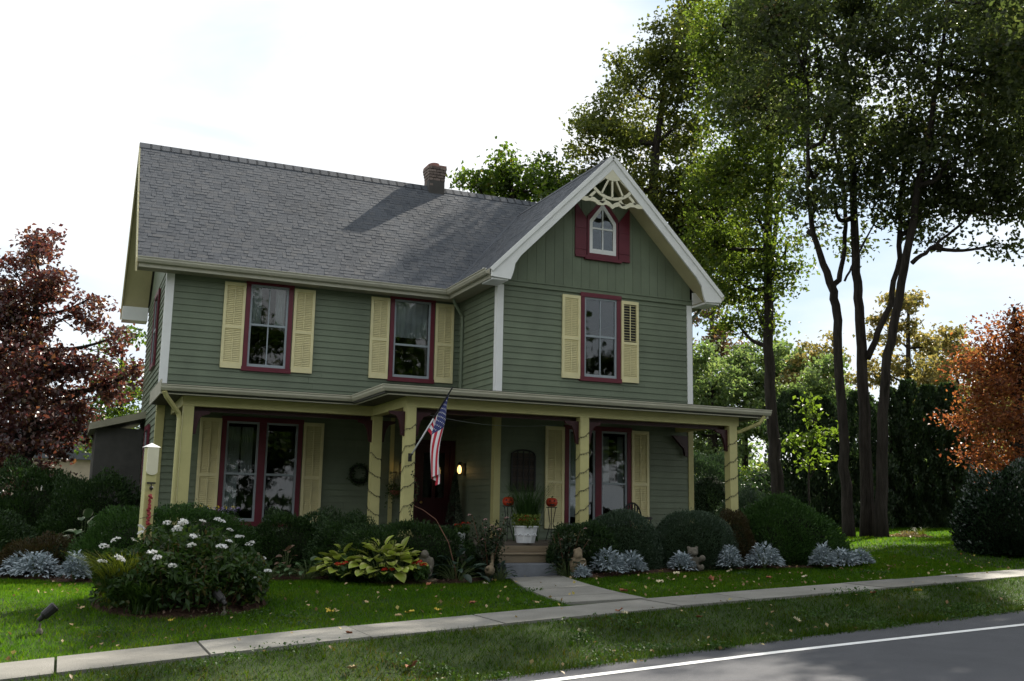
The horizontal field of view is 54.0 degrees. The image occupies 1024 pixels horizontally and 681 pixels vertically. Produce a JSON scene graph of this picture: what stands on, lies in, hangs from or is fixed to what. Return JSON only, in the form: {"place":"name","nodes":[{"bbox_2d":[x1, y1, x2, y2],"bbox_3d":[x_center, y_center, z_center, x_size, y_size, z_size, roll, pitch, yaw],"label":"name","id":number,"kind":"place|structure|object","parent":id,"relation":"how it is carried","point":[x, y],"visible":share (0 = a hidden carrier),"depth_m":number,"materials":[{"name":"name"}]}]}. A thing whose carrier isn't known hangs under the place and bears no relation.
{"place":"outdoors","nodes":[
{"label":"outdoors","id":0,"kind":"place"},
{"bbox_2d":[59,508,108,546],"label":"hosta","id":1,"kind":"object","parent":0,"point":[87,512],"visible":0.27,"depth_m":16.06,"materials":[{"name":"green plant"}]},
{"bbox_2d":[0,529,1023,680],"bbox_3d":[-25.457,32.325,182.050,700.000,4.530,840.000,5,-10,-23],"label":"ground","id":2,"kind":"structure","parent":0,"point":[378,656],"depth_m":10.08,"materials":[{"name":"green plant"}]},
{"bbox_2d":[0,508,45,557],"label":"shrub","id":3,"kind":"object","parent":2,"relation":"on","point":[5,533],"visible":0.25,"depth_m":18.23,"materials":[{"name":"green plant"}]},
{"bbox_2d":[0,453,90,542],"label":"shrub","id":4,"kind":"object","parent":2,"relation":"on","point":[30,505],"visible":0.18,"depth_m":20.36,"materials":[{"name":"green plant"}]},
{"bbox_2d":[35,603,58,633],"bbox_3d":[-4.553,2.743,9.841,0.193,0.340,0.103,7,-11,-32],"label":"garden spotlight","id":5,"kind":"object","parent":2,"relation":"on","point":[49,610],"visible":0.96,"depth_m":9.81,"materials":[{"name":"metal"}]},
{"bbox_2d":[3,407,91,494],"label":"neighbor house","id":6,"kind":"structure","parent":2,"relation":"on","point":[82,464],"depth_m":52.96,"materials":[{"name":"grey concrete"}]},
{"bbox_2d":[0,223,144,497],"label":"purple maple","id":7,"kind":"object","parent":2,"relation":"on","point":[33,368],"visible":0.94,"depth_m":22.85,"materials":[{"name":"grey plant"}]},
{"bbox_2d":[33,466,140,555],"bbox_3d":[-8.022,3.366,19.458,2.228,1.879,1.784,5,-10,-23],"label":"shrub","id":8,"kind":"object","parent":2,"relation":"on","point":[83,498],"visible":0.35,"depth_m":19.12,"materials":[{"name":"green plant"}]},
{"bbox_2d":[65,325,146,458],"bbox_3d":[-15.060,3.357,37.648,4.030,8.273,4.419,1,-10,0],"label":"young tree","id":9,"kind":"object","parent":2,"relation":"on","point":[120,410],"visible":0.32,"depth_m":38.05,"materials":[{"name":"green plant"}]},
{"bbox_2d":[137,443,159,547],"bbox_3d":[-4.351,2.191,11.955,0.204,1.940,0.217,8,-12,-37],"label":"garden post","id":10,"kind":"object","parent":2,"relation":"on","point":[150,463],"visible":0.51,"depth_m":11.99,"materials":[{"name":"beige paint"}]},
{"bbox_2d":[91,593,266,618],"bbox_3d":[-3.847,3.058,11.679,1.960,0.172,1.860,5,-10,-23],"label":"flower bed","id":11,"kind":"object","parent":2,"relation":"on","point":[179,612],"visible":0.23,"depth_m":11.10,"materials":[{"name":"brown soil"}]},
{"bbox_2d":[60,550,148,607],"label":"ornamental grass","id":12,"kind":"object","parent":11,"relation":"on","point":[112,571],"depth_m":11.11,"materials":[{"name":"green plant"}]},
{"bbox_2d":[106,580,173,614],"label":"ornamental grass","id":13,"kind":"object","parent":11,"relation":"on","point":[140,604],"depth_m":10.87,"materials":[{"name":"green plant"}]},
{"bbox_2d":[87,517,271,612],"bbox_3d":[-3.853,2.583,11.794,2.049,1.019,1.957,5,-10,-23],"label":"flower bush","id":14,"kind":"object","parent":11,"relation":"on","point":[190,563],"visible":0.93,"depth_m":11.29,"materials":[{"name":"green plant"}]},
{"bbox_2d":[0,574,493,584],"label":"flower bed","id":15,"kind":"object","parent":2,"relation":"on","point":[87,580],"visible":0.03,"depth_m":14.65,"materials":[{"name":"brown soil"}]},
{"bbox_2d":[0,551,43,575],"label":"dusty miller","id":16,"kind":"object","parent":15,"relation":"on","point":[10,561],"visible":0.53,"depth_m":14.68,"materials":[{"name":"silver plant"}]},
{"bbox_2d":[7,550,64,577],"bbox_3d":[-6.882,3.238,14.559,0.788,0.429,0.790,5,-10,-23],"label":"dusty miller","id":17,"kind":"object","parent":15,"relation":"on","point":[28,564],"visible":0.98,"depth_m":14.44,"materials":[{"name":"silver plant"}]},
{"bbox_2d":[0,530,95,575],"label":"shrub","id":18,"kind":"object","parent":15,"relation":"on","point":[31,547],"visible":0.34,"depth_m":15.09,"materials":[{"name":"green plant"}]},
{"bbox_2d":[56,549,91,581],"bbox_3d":[-6.110,3.156,14.071,0.497,0.449,0.496,0,-10,4],"label":"dusty miller","id":19,"kind":"object","parent":15,"relation":"on","point":[69,566],"visible":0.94,"depth_m":14.01,"materials":[{"name":"silver plant"}]},
{"bbox_2d":[60,498,262,578],"bbox_3d":[-5.286,3.036,15.346,2.950,1.270,1.612,5,-10,-23],"label":"hedge","id":20,"kind":"object","parent":15,"relation":"on","point":[91,539],"visible":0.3,"depth_m":15.03,"materials":[{"name":"green plant"}]},
{"bbox_2d":[230,505,354,573],"bbox_3d":[-3.500,3.259,16.374,2.301,1.195,1.289,5,-10,-23],"label":"shrub","id":21,"kind":"object","parent":15,"relation":"on","point":[274,543],"visible":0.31,"depth_m":15.98,"materials":[{"name":"green plant"}]},
{"bbox_2d":[279,556,327,579],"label":"hosta","id":22,"kind":"object","parent":15,"relation":"on","point":[306,577],"visible":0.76,"depth_m":15.06,"materials":[{"name":"green plant"}]},
{"bbox_2d":[306,543,367,579],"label":"hosta","id":23,"kind":"object","parent":15,"relation":"on","point":[334,555],"visible":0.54,"depth_m":14.78,"materials":[{"name":"green plant"}]},
{"bbox_2d":[301,508,384,575],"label":"shrub","id":24,"kind":"object","parent":15,"relation":"on","point":[332,527],"visible":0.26,"depth_m":15.81,"materials":[{"name":"green plant"}]},
{"bbox_2d":[341,535,420,582],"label":"hosta","id":25,"kind":"object","parent":15,"relation":"on","point":[387,550],"visible":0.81,"depth_m":14.50,"materials":[{"name":"green plant"}]},
{"bbox_2d":[368,536,428,580],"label":"hosta","id":26,"kind":"object","parent":15,"relation":"on","point":[404,541],"visible":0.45,"depth_m":14.71,"materials":[{"name":"green plant"}]},
{"bbox_2d":[326,517,485,582],"bbox_3d":[-1.575,3.212,15.340,2.551,1.018,0.935,5,-10,-23],"label":"hedge","id":27,"kind":"object","parent":15,"relation":"on","point":[433,546],"visible":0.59,"depth_m":15.15,"materials":[{"name":"green plant"}]},
{"bbox_2d":[5,563,817,613],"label":"bark chips","id":28,"kind":"object","parent":15,"relation":"on","point":[163,612],"visible":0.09,"depth_m":14.52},
{"bbox_2d":[409,560,430,581],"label":"geranium","id":29,"kind":"object","parent":15,"relation":"on","point":[423,571],"visible":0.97,"depth_m":14.48,"materials":[{"name":"green plant"}]},
{"bbox_2d":[411,550,436,581],"bbox_3d":[-1.294,3.325,14.836,0.400,0.457,0.400,2,-10,-6],"label":"stone statue","id":30,"kind":"object","parent":15,"relation":"on","point":[424,556],"visible":0.48,"depth_m":14.78,"materials":[{"name":"grey stone"}]},
{"bbox_2d":[428,548,489,582],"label":"broadleaf plant","id":31,"kind":"object","parent":15,"relation":"on","point":[467,576],"visible":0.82,"depth_m":14.97,"materials":[{"name":"green plant"}]},
{"bbox_2d":[452,522,470,571],"bbox_3d":[-0.791,3.257,15.564,0.291,0.891,0.312,5,-10,-23],"label":"pedestal pot","id":32,"kind":"object","parent":15,"relation":"on","point":[464,531],"visible":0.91,"depth_m":15.56,"materials":[{"name":"stone"}]},
{"bbox_2d":[463,513,513,578],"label":"rose bush","id":33,"kind":"object","parent":15,"relation":"on","point":[489,549],"visible":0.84,"depth_m":15.37,"materials":[{"name":"green plant"}]},
{"bbox_2d":[333,560,354,580],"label":"geranium","id":34,"kind":"object","parent":2,"relation":"on","point":[342,570],"visible":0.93,"depth_m":14.48,"materials":[{"name":"green plant"}]},
{"bbox_2d":[87,142,771,578],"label":"house","id":35,"kind":"structure","parent":2,"relation":"on","point":[313,336],"depth_m":19.86,"materials":[{"name":"green paint"}]},
{"bbox_2d":[138,424,149,505],"bbox_3d":[-7.258,2.485,19.822,0.041,1.600,1.000,5,-10,-23],"label":"window","id":36,"kind":"structure","parent":35,"relation":"in","point":[147,428],"depth_m":20.14,"materials":[{"name":"red paint"}]},
{"bbox_2d":[149,288,160,371],"bbox_3d":[-7.210,-0.202,20.275,0.041,1.550,1.000,5,-10,-23],"label":"window","id":37,"kind":"structure","parent":35,"relation":"in","point":[157,297],"depth_m":20.31,"materials":[{"name":"red paint"}]},
{"bbox_2d":[217,416,303,525],"bbox_3d":[-4.757,2.478,18.969,1.550,2.020,0.165,5,-10,-23],"label":"window","id":38,"kind":"structure","parent":35,"relation":"in","point":[227,482],"depth_m":18.90,"materials":[{"name":"red paint"}]},
{"bbox_2d":[240,281,294,373],"bbox_3d":[-4.721,-0.260,19.424,0.940,1.770,0.165,5,-10,-23],"label":"window","id":39,"kind":"structure","parent":35,"relation":"in","point":[254,293],"depth_m":19.42,"materials":[{"name":"red paint"}]},
{"bbox_2d":[346,463,368,486],"bbox_3d":[-2.984,2.617,19.641,0.515,0.478,0.168,5,-10,-23],"label":"wreath","id":40,"kind":"object","parent":35,"relation":"attached to","point":[356,465],"visible":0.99,"depth_m":19.63,"materials":[{"name":"green plant"}]},
{"bbox_2d":[384,471,400,506],"bbox_3d":[-2.283,2.931,19.718,0.434,0.717,0.419,5,-10,-23],"label":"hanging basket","id":41,"kind":"object","parent":35,"relation":"hanging from","point":[394,492],"visible":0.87,"depth_m":19.65,"materials":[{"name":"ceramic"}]},
{"bbox_2d":[387,296,435,383],"bbox_3d":[-2.065,-0.018,20.574,0.990,1.770,0.165,5,-10,-23],"label":"window","id":42,"kind":"structure","parent":35,"relation":"in","point":[409,317],"depth_m":20.61,"materials":[{"name":"red paint"}]},
{"bbox_2d":[408,387,452,484],"bbox_3d":[-1.291,1.503,15.788,0.816,1.537,0.081,-5,-11,31],"label":"flag","id":43,"kind":"object","parent":35,"relation":"attached to","point":[435,429],"visible":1,"depth_m":15.70,"materials":[{"name":"multicoloured fabric"}]},
{"bbox_2d":[417,445,449,526],"bbox_3d":[-1.582,3.014,20.274,0.656,1.788,0.108,5,-10,-23],"label":"door","id":44,"kind":"structure","parent":35,"relation":"in","point":[437,508],"depth_m":20.28,"materials":[{"name":"red paint"}]},
{"bbox_2d":[445,471,463,534],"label":"potted evergreen","id":45,"kind":"object","parent":35,"relation":"on","point":[453,502],"visible":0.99,"depth_m":19.75,"materials":[{"name":"green plant"}]},
{"bbox_2d":[510,449,535,491],"bbox_3d":[0.212,2.436,18.853,0.510,0.790,0.035,5,-10,-23],"label":"wall plaque","id":46,"kind":"object","parent":35,"relation":"attached to","point":[523,467],"depth_m":18.85,"materials":[{"name":"black metal"}]},
{"bbox_2d":[510,513,540,542],"bbox_3d":[0.227,3.113,16.710,0.510,0.495,0.527,8,-12,-35],"label":"planter","id":47,"kind":"object","parent":35,"relation":"on","point":[525,531],"visible":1,"depth_m":16.57,"materials":[{"name":"white ceramic"}]},
{"bbox_2d":[564,425,631,525],"bbox_3d":[1.656,2.688,19.531,1.500,2.020,0.165,5,-10,-23],"label":"window","id":48,"kind":"structure","parent":35,"relation":"in","point":[600,442],"depth_m":19.53,"materials":[{"name":"red paint"}]},
{"bbox_2d":[579,292,621,383],"bbox_3d":[1.742,-0.045,20.008,0.940,1.770,0.165,5,-10,-23],"label":"window","id":49,"kind":"structure","parent":35,"relation":"in","point":[617,300],"depth_m":19.98,"materials":[{"name":"red paint"}]},
{"bbox_2d":[575,198,629,263],"bbox_3d":[1.842,-2.251,20.329,1.240,1.330,0.075,5,-10,-23],"label":"window","id":50,"kind":"structure","parent":35,"relation":"in","point":[602,224],"depth_m":20.33,"materials":[{"name":"red paint"}]},
{"bbox_2d":[481,560,516,581],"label":"broadleaf plant","id":51,"kind":"object","parent":2,"relation":"on","point":[500,575],"visible":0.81,"depth_m":15.27,"materials":[{"name":"green plant"}]},
{"bbox_2d":[0,551,1013,662],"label":"grass","id":52,"kind":"structure","parent":2,"relation":"on","point":[305,585],"depth_m":12.26,"materials":[{"name":"green plant"}]},
{"bbox_2d":[6,553,1023,678],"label":"fallen leaves","id":53,"kind":"object","parent":2,"relation":"on","point":[392,586],"depth_m":12.49,"materials":[{"name":"plant"}]},
{"bbox_2d":[446,136,586,201],"bbox_3d":[0.557,-0.150,36.399,5.854,14.856,5.228,-3,-11,25],"label":"shade tree","id":54,"kind":"object","parent":2,"relation":"on","point":[502,178],"visible":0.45,"depth_m":37.17,"materials":[{"name":"green plant"}]},
{"bbox_2d":[99,413,1004,486],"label":"woods","id":55,"kind":"object","parent":2,"relation":"on","point":[752,460],"visible":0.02,"depth_m":78.19,"materials":[{"name":"green plant"}]},
{"bbox_2d":[556,0,762,313],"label":"maple tree","id":56,"kind":"object","parent":2,"relation":"on","point":[614,133],"visible":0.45,"depth_m":39.23,"materials":[{"name":"green plant"}]},
{"bbox_2d":[574,562,858,578],"bbox_3d":[2.589,4.393,20.378,6.920,0.303,7.800,5,-10,-23],"label":"flower bed","id":57,"kind":"object","parent":2,"relation":"on","point":[609,574],"visible":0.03,"depth_m":16.54,"materials":[{"name":"brown soil"}]},
{"bbox_2d":[545,551,589,576],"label":"broadleaf plant","id":58,"kind":"object","parent":57,"relation":"on","point":[564,568],"visible":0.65,"depth_m":15.72,"materials":[{"name":"green plant"}]},
{"bbox_2d":[546,522,595,575],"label":"rose bush","id":59,"kind":"object","parent":57,"relation":"on","point":[561,550],"visible":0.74,"depth_m":15.89,"materials":[{"name":"green plant"}]},
{"bbox_2d":[570,547,585,577],"bbox_3d":[1.030,3.489,15.773,0.266,0.484,0.233,2,-10,-6],"label":"stone gnome","id":60,"kind":"object","parent":57,"relation":"on","point":[577,556],"visible":0.66,"depth_m":15.71,"materials":[{"name":"beige stone"}]},
{"bbox_2d":[546,519,623,573],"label":"hedge","id":61,"kind":"object","parent":57,"relation":"on","point":[599,543],"visible":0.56,"depth_m":16.19,"materials":[{"name":"green plant"}]},
{"bbox_2d":[588,546,629,572],"bbox_3d":[1.529,3.516,16.073,0.744,0.466,0.732,5,-10,-23],"label":"dusty miller","id":62,"kind":"object","parent":57,"relation":"on","point":[609,560],"visible":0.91,"depth_m":15.95,"materials":[{"name":"silver plant"}]},
{"bbox_2d":[582,504,667,570],"bbox_3d":[1.828,3.333,16.820,1.746,1.176,1.012,5,-10,-23],"label":"shrub","id":63,"kind":"object","parent":57,"relation":"on","point":[633,537],"visible":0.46,"depth_m":16.61,"materials":[{"name":"green plant"}]},
{"bbox_2d":[618,549,648,572],"bbox_3d":[1.922,3.569,16.230,0.604,0.397,0.596,5,-10,-23],"label":"dusty miller","id":64,"kind":"object","parent":57,"relation":"on","point":[633,561],"visible":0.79,"depth_m":16.16,"materials":[{"name":"silver plant"}]},
{"bbox_2d":[666,550,698,570],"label":"dusty miller","id":65,"kind":"object","parent":57,"relation":"on","point":[682,559],"visible":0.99,"depth_m":16.52,"materials":[{"name":"silver plant"}]},
{"bbox_2d":[647,508,742,569],"bbox_3d":[3.128,3.439,17.342,1.972,1.115,1.027,5,-10,-23],"label":"shrub","id":66,"kind":"object","parent":57,"relation":"on","point":[709,541],"visible":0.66,"depth_m":17.05,"materials":[{"name":"green plant"}]},
{"bbox_2d":[687,546,705,570],"bbox_3d":[3.037,3.621,16.649,0.304,0.409,0.309,4,-10,-15],"label":"stone bear","id":67,"kind":"object","parent":57,"relation":"on","point":[693,552],"visible":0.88,"depth_m":16.61},
{"bbox_2d":[714,504,759,567],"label":"shrub","id":68,"kind":"object","parent":57,"relation":"on","point":[744,533],"visible":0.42,"depth_m":17.59,"materials":[{"name":"brown plant"}]},
{"bbox_2d":[713,484,782,526],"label":"shrub","id":69,"kind":"object","parent":57,"relation":"on","point":[744,500],"visible":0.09,"depth_m":21.34,"materials":[{"name":"green plant"}]},
{"bbox_2d":[743,541,785,567],"bbox_3d":[4.327,3.675,17.194,0.738,0.481,0.730,5,-10,-23],"label":"dusty miller","id":70,"kind":"object","parent":57,"relation":"on","point":[761,556],"visible":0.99,"depth_m":17.11,"materials":[{"name":"silver plant"}]},
{"bbox_2d":[719,492,852,566],"bbox_3d":[5.029,3.498,18.646,2.817,1.422,1.944,5,-10,-23],"label":"hedge","id":71,"kind":"object","parent":57,"relation":"on","point":[793,538],"visible":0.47,"depth_m":18.09,"materials":[{"name":"green plant"}]},
{"bbox_2d":[826,546,862,565],"bbox_3d":[5.881,3.841,17.840,0.692,0.358,0.661,5,-10,-23],"label":"dusty miller","id":72,"kind":"object","parent":57,"relation":"on","point":[844,558],"visible":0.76,"depth_m":17.75,"materials":[{"name":"silver plant"}]},
{"bbox_2d":[694,449,744,526],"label":"shrub","id":73,"kind":"object","parent":2,"relation":"on","point":[709,493],"visible":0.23,"depth_m":23.34,"materials":[{"name":"green plant"}]},
{"bbox_2d":[693,303,753,454],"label":"tree","id":74,"kind":"object","parent":2,"relation":"on","point":[715,337],"visible":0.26,"depth_m":55.79,"materials":[{"name":"green plant"}]},
{"bbox_2d":[715,544,743,569],"bbox_3d":[3.663,3.649,16.935,0.536,0.445,0.554,5,-10,-23],"label":"dusty miller","id":75,"kind":"object","parent":2,"relation":"on","point":[729,553],"visible":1,"depth_m":16.87,"materials":[{"name":"silver plant"}]},
{"bbox_2d":[693,334,766,477],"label":"tree","id":76,"kind":"object","parent":2,"relation":"on","point":[712,382],"visible":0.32,"depth_m":47.55,"materials":[{"name":"green plant"}]},
{"bbox_2d":[693,335,803,469],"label":"tree","id":77,"kind":"object","parent":2,"relation":"on","point":[742,359],"visible":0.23,"depth_m":50.08,"materials":[{"name":"green plant"}]},
{"bbox_2d":[675,0,841,504],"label":"maple tree","id":78,"kind":"object","parent":2,"relation":"on","point":[741,171],"visible":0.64,"depth_m":33.78,"materials":[{"name":"green plant"}]},
{"bbox_2d":[757,388,831,519],"bbox_3d":[10.048,4.270,35.817,2.613,5.192,2.616,5,-10,-23],"label":"evergreen","id":79,"kind":"object","parent":2,"relation":"on","point":[785,399],"visible":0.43,"depth_m":35.39,"materials":[{"name":"green plant"}]},
{"bbox_2d":[748,336,856,438],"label":"tree","id":80,"kind":"object","parent":2,"relation":"on","point":[790,366],"visible":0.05,"depth_m":59.66,"materials":[{"name":"green plant"}]},
{"bbox_2d":[780,391,838,505],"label":"sapling","id":81,"kind":"object","parent":2,"relation":"on","point":[796,440],"visible":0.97,"depth_m":28.91,"materials":[{"name":"green plant"}]},
{"bbox_2d":[751,350,874,478],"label":"tree","id":82,"kind":"object","parent":2,"relation":"on","point":[819,388],"visible":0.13,"depth_m":49.13,"materials":[{"name":"green plant"}]},
{"bbox_2d":[775,330,869,420],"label":"tree","id":83,"kind":"object","parent":2,"relation":"on","point":[815,351],"visible":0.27,"depth_m":58.24,"materials":[{"name":"green plant"}]},
{"bbox_2d":[808,541,837,567],"bbox_3d":[5.411,3.726,17.483,0.537,0.484,0.545,5,-10,-23],"label":"dusty miller","id":84,"kind":"object","parent":2,"relation":"on","point":[821,555],"visible":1,"depth_m":17.42,"materials":[{"name":"silver plant"}]},
{"bbox_2d":[791,395,859,526],"bbox_3d":[11.134,4.384,35.760,2.604,4.987,2.616,5,-10,-23],"label":"evergreen","id":85,"kind":"object","parent":2,"relation":"on","point":[828,403],"visible":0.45,"depth_m":35.22,"materials":[{"name":"green plant"}]},
{"bbox_2d":[694,467,957,526],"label":"undergrowth","id":86,"kind":"object","parent":2,"relation":"on","point":[752,481],"depth_m":38.47,"materials":[{"name":"green plant"}]},
{"bbox_2d":[848,547,874,564],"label":"dusty miller","id":87,"kind":"object","parent":2,"relation":"on","point":[865,556],"visible":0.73,"depth_m":17.98,"materials":[{"name":"silver plant"}]},
{"bbox_2d":[700,0,1023,537],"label":"maple tree","id":88,"kind":"object","parent":2,"relation":"on","point":[910,147],"visible":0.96,"depth_m":28.12,"materials":[{"name":"green plant"}]},
{"bbox_2d":[827,390,900,528],"bbox_3d":[12.421,4.323,35.825,2.622,5.175,2.620,5,-10,-23],"label":"evergreen","id":89,"kind":"object","parent":2,"relation":"on","point":[852,402],"visible":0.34,"depth_m":35.40,"materials":[{"name":"green plant"}]},
{"bbox_2d":[872,386,918,527],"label":"cedar","id":90,"kind":"object","parent":2,"relation":"on","point":[892,480],"visible":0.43,"depth_m":36.35,"materials":[{"name":"green plant"}]},
{"bbox_2d":[846,286,966,451],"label":"tree","id":91,"kind":"object","parent":2,"relation":"on","point":[898,369],"visible":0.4,"depth_m":58.71,"materials":[{"name":"green plant"}]},
{"bbox_2d":[888,378,939,527],"bbox_3d":[14.602,4.194,36.854,1.944,5.687,1.903,5,-10,-23],"label":"cedar","id":92,"kind":"object","parent":2,"relation":"on","point":[908,390],"visible":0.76,"depth_m":36.40,"materials":[{"name":"green plant"}]},
{"bbox_2d":[830,527,1023,577],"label":"grass","id":93,"kind":"structure","parent":2,"relation":"on","point":[941,539],"depth_m":20.88,"materials":[{"name":"green plant"}]},
{"bbox_2d":[909,383,956,528],"bbox_3d":[15.365,4.310,36.861,1.918,5.489,1.899,5,-10,-23],"label":"cedar","id":94,"kind":"object","parent":2,"relation":"on","point":[930,392],"visible":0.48,"depth_m":36.35,"materials":[{"name":"green plant"}]},
{"bbox_2d":[925,382,976,527],"bbox_3d":[16.119,4.275,36.865,2.000,5.586,2.010,1,-10,-1],"label":"cedar","id":95,"kind":"object","parent":2,"relation":"on","point":[948,395],"visible":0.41,"depth_m":36.43,"materials":[{"name":"green plant"}]},
{"bbox_2d":[904,321,1023,468],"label":"tree","id":96,"kind":"object","parent":2,"relation":"on","point":[930,376],"visible":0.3,"depth_m":47.78,"materials":[{"name":"green plant"}]},
{"bbox_2d":[947,407,994,497],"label":"cedar","id":97,"kind":"object","parent":2,"relation":"on","point":[968,448],"visible":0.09,"depth_m":36.45,"materials":[{"name":"green plant"}]},
{"bbox_2d":[923,297,1023,483],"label":"autumn maple","id":98,"kind":"object","parent":2,"relation":"on","point":[1004,371],"visible":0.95,"depth_m":29.76,"materials":[{"name":"orange plant"}]},
{"bbox_2d":[948,456,1023,555],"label":"shrub","id":99,"kind":"object","parent":2,"relation":"on","point":[993,523],"visible":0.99,"depth_m":20.52,"materials":[{"name":"green plant"}]},
{"bbox_2d":[949,0,1023,134],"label":"roadside maple","id":100,"kind":"object","parent":2,"relation":"on","point":[1010,68],"visible":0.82,"depth_m":25.90,"materials":[{"name":"green plant"}]},
{"bbox_2d":[950,0,1022,138],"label":"maple tree","id":101,"kind":"object","parent":2,"relation":"on","point":[974,106],"visible":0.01,"depth_m":38.73,"materials":[{"name":"green plant"}]},
{"bbox_2d":[968,0,1023,40],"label":"roadside maple","id":102,"kind":"object","parent":2,"relation":"on","point":[1017,16],"visible":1,"depth_m":20.67,"materials":[{"name":"green plant"}]},
{"bbox_2d":[0,569,1023,680],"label":"sidewalk","id":103,"kind":"structure","parent":0,"point":[44,667],"depth_m":10.12,"materials":[{"name":"concrete"}]},
{"bbox_2d":[0,0,1023,478],"label":"sky","id":104,"kind":"structure","parent":0,"point":[381,89],"materials":[{"name":"white"}]},
{"bbox_2d":[498,481,555,540],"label":"ornamental grass","id":105,"kind":"object","parent":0,"point":[525,505],"depth_m":17.44,"materials":[{"name":"green plant"}]},
{"bbox_2d":[510,575,644,604],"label":"path","id":106,"kind":"structure","parent":0,"point":[585,593],"depth_m":13.49,"materials":[{"name":"concrete"}]},
{"bbox_2d":[482,610,1023,680],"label":"road","id":107,"kind":"structure","parent":0,"point":[990,647],"depth_m":9.27,"materials":[{"name":"grey asphalt"}]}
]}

